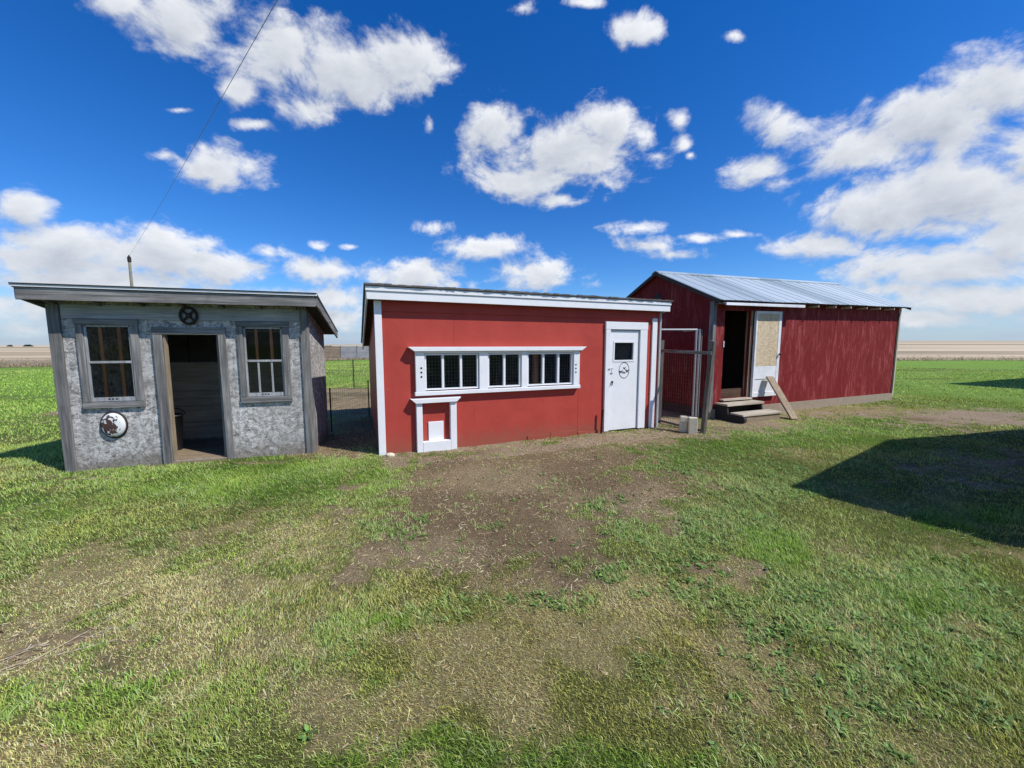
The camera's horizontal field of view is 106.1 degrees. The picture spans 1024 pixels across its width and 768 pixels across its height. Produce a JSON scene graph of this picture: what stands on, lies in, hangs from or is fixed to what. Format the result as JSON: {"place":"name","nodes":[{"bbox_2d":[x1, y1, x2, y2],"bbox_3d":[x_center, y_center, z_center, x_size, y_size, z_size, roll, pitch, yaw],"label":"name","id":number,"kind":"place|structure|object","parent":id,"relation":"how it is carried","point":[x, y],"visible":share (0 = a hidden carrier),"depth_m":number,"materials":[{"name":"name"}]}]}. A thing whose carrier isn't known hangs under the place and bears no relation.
{"place":"outdoors","nodes":[
{"label":"outdoors","id":0,"kind":"place"},
{"bbox_2d":[0,344,1023,767],"bbox_3d":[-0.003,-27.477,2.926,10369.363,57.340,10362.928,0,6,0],"label":"ground","id":1,"kind":"structure","parent":0,"point":[482,486],"depth_m":2.56,"materials":[{"name":"green plant"}]},
{"bbox_2d":[127,255,132,285],"bbox_3d":[-27.090,-5.026,27.634,0.237,8.230,0.237,0,6,0],"label":"utility pole","id":2,"kind":"object","parent":1,"relation":"on","point":[129,261],"visible":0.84,"depth_m":27.28,"materials":[{"name":"metal"}]},
{"bbox_2d":[132,0,276,250],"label":"overhead wire","id":3,"kind":"object","parent":2,"relation":"attached to","point":[219,101],"visible":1,"depth_m":7.62,"materials":[{"name":"metal"}]},
{"bbox_2d":[8,282,337,471],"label":"wooden shed","id":4,"kind":"structure","parent":1,"relation":"on","point":[233,374],"depth_m":5.25,"materials":[{"name":"grey paint"}]},
{"bbox_2d":[72,318,145,408],"bbox_3d":[-5.127,-0.259,4.930,0.652,1.134,0.068,-2,6,-16],"label":"window","id":5,"kind":"structure","parent":4,"relation":"in","point":[81,332],"depth_m":4.92,"materials":[{"name":"grey wood"}]},
{"bbox_2d":[100,411,127,437],"bbox_3d":[-5.154,0.532,4.972,0.296,0.361,0.062,-2,6,-16],"label":"enamel basin","id":6,"kind":"object","parent":4,"relation":"attached to","point":[113,424],"visible":1,"depth_m":4.96,"materials":[{"name":"metal"}]},
{"bbox_2d":[174,408,185,449],"bbox_3d":[-5.019,0.668,5.712,0.244,0.627,0.244,3,6,27],"label":"trash can","id":7,"kind":"object","parent":4,"relation":"on","point":[179,424],"visible":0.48,"depth_m":5.70,"materials":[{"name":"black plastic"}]},
{"bbox_2d":[178,306,197,324],"bbox_3d":[-4.271,-0.902,5.082,0.219,0.242,0.036,-2,6,-16],"label":"hand wheel","id":8,"kind":"object","parent":4,"relation":"attached to","point":[188,315],"visible":1,"depth_m":5.07,"materials":[{"name":"metal"}]},
{"bbox_2d":[235,321,292,402],"bbox_3d":[-3.472,-0.306,5.418,0.650,1.129,0.069,-2,6,-16],"label":"window","id":9,"kind":"structure","parent":4,"relation":"in","point":[273,396],"depth_m":5.41,"materials":[{"name":"grey wood"}]},
{"bbox_2d":[324,346,368,357],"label":"board fence","id":10,"kind":"object","parent":1,"relation":"on","point":[344,351],"visible":0.48,"depth_m":45.78,"materials":[{"name":"grey wood"}]},
{"bbox_2d":[326,359,369,388],"bbox_3d":[-5.808,-0.302,13.992,10.844,1.180,0.050,0,6,-3],"label":"garden fence","id":11,"kind":"object","parent":1,"relation":"on","point":[353,365],"visible":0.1,"depth_m":13.96,"materials":[{"name":"grey metal"}]},
{"bbox_2d":[329,380,369,431],"bbox_3d":[-3.270,0.451,7.853,0.028,0.920,1.605,0,6,4],"label":"wire fence","id":12,"kind":"object","parent":1,"relation":"on","point":[368,406],"visible":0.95,"depth_m":7.68,"materials":[{"name":"metal"}]},
{"bbox_2d":[385,453,394,456],"bbox_3d":[-1.764,1.031,5.580,0.140,0.063,0.095,0,6,0],"label":"stone","id":13,"kind":"object","parent":1,"relation":"on","point":[390,454],"visible":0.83,"depth_m":5.55,"materials":[{"name":"stone"}]},
{"bbox_2d":[0,423,1018,679],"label":"dirt crumbs","id":14,"kind":"object","parent":1,"relation":"on","point":[506,513],"visible":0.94,"depth_m":4.16,"materials":[{"name":"brown soil"}]},
{"bbox_2d":[0,414,1020,767],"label":"straw litter","id":15,"kind":"object","parent":1,"relation":"on","point":[116,614],"visible":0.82,"depth_m":2.83,"materials":[{"name":"beige plant"}]},
{"bbox_2d":[0,410,1023,767],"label":"weeds","id":16,"kind":"object","parent":1,"relation":"on","point":[824,608],"visible":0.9,"depth_m":2.49,"materials":[{"name":"green plant"}]},
{"bbox_2d":[361,283,673,454],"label":"chicken coop","id":17,"kind":"structure","parent":1,"relation":"on","point":[450,368],"depth_m":6.31,"materials":[{"name":"red paint"}]},
{"bbox_2d":[428,421,443,440],"bbox_3d":[-1.162,0.714,5.895,0.230,0.288,0.016,-2,6,-22],"label":"hatch door","id":18,"kind":"structure","parent":17,"relation":"in","point":[435,428],"depth_m":5.89,"materials":[{"name":"white paint"}]},
{"bbox_2d":[424,353,478,389],"bbox_3d":[-0.922,-0.193,5.903,0.828,0.543,0.076,-2,6,-22],"label":"window","id":19,"kind":"structure","parent":17,"relation":"in","point":[460,357],"depth_m":5.90,"materials":[{"name":"white paint"}]},
{"bbox_2d":[408,347,585,395],"bbox_3d":[-0.119,-0.235,6.171,3.003,0.720,0.117,-2,6,-22],"label":"window frame","id":20,"kind":"structure","parent":17,"relation":"in","point":[419,352],"depth_m":6.04,"materials":[{"name":"white paint"}]},
{"bbox_2d":[488,353,520,387],"bbox_3d":[-0.133,-0.226,6.225,0.563,0.543,0.076,-2,6,-22],"label":"window","id":21,"kind":"structure","parent":17,"relation":"in","point":[503,363],"depth_m":6.22,"materials":[{"name":"white paint"}]},
{"bbox_2d":[527,353,572,385],"bbox_3d":[0.638,-0.258,6.539,0.858,0.543,0.076,-2,6,-22],"label":"window","id":22,"kind":"structure","parent":17,"relation":"in","point":[557,369],"depth_m":6.56,"materials":[{"name":"white paint"}]},
{"bbox_2d":[608,330,638,429],"bbox_3d":[2.041,-0.068,7.149,0.692,1.835,0.131,-2,6,-22],"label":"door","id":23,"kind":"structure","parent":17,"relation":"in","point":[624,347],"depth_m":7.15,"materials":[{"name":"white paint"}]},
{"bbox_2d":[600,409,603,433],"bbox_3d":[1.625,0.773,6.965,0.036,0.661,0.037,0,7,-22],"label":"steel stake","id":24,"kind":"object","parent":1,"relation":"on","point":[602,412],"visible":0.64,"depth_m":6.95,"materials":[{"name":"metal"}]},
{"bbox_2d":[661,329,702,417],"bbox_3d":[3.335,-0.219,8.662,1.471,1.991,0.921,0,6,0],"label":"pipe frame","id":25,"kind":"object","parent":1,"relation":"on","point":[698,366],"visible":0.53,"depth_m":8.23,"materials":[{"name":"grey metal"}]},
{"bbox_2d":[658,340,716,433],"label":"wire gate","id":26,"kind":"structure","parent":1,"relation":"on","point":[710,352],"depth_m":7.11,"materials":[{"name":"grey metal"}]},
{"bbox_2d":[679,415,697,433],"bbox_3d":[3.245,0.752,7.081,0.280,0.321,0.197,1,6,14],"label":"concrete block","id":27,"kind":"object","parent":1,"relation":"on","point":[689,424],"depth_m":7.06,"materials":[{"name":"grey concrete"}]},
{"bbox_2d":[715,400,781,423],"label":"wooden steps","id":28,"kind":"structure","parent":1,"relation":"on","point":[746,411],"depth_m":8.21,"materials":[{"name":"grey wood"}]},
{"bbox_2d":[627,271,912,418],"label":"red barn","id":29,"kind":"structure","parent":1,"relation":"on","point":[809,344],"depth_m":9.48,"materials":[{"name":"paint"}]},
{"bbox_2d":[750,311,782,396],"bbox_3d":[5.832,-0.682,8.795,0.870,1.948,0.107,-2,6,-23],"label":"door","id":30,"kind":"structure","parent":29,"relation":"in","point":[766,353],"depth_m":8.77,"materials":[{"name":"white paint"}]},
{"bbox_2d":[766,376,797,419],"bbox_3d":[5.989,0.294,8.555,0.222,0.897,0.687,-2,6,-17],"label":"plank","id":31,"kind":"object","parent":1,"relation":"on","point":[784,402],"visible":1,"depth_m":8.52,"materials":[{"name":"brown wood"}]},
{"bbox_2d":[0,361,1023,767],"bbox_3d":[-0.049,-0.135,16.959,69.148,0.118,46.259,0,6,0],"label":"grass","id":32,"kind":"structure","parent":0,"point":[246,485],"depth_m":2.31,"materials":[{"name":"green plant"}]},
{"bbox_2d":[0,341,1023,367],"bbox_3d":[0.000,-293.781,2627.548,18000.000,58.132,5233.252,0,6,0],"label":"stubble field","id":33,"kind":"structure","parent":0,"point":[914,349],"depth_m":92.89,"materials":[{"name":"plant"}]},
{"bbox_2d":[0,0,1023,344],"label":"sky","id":34,"kind":"structure","parent":0,"point":[573,147],"materials":[{"name":"blue"}]}
]}

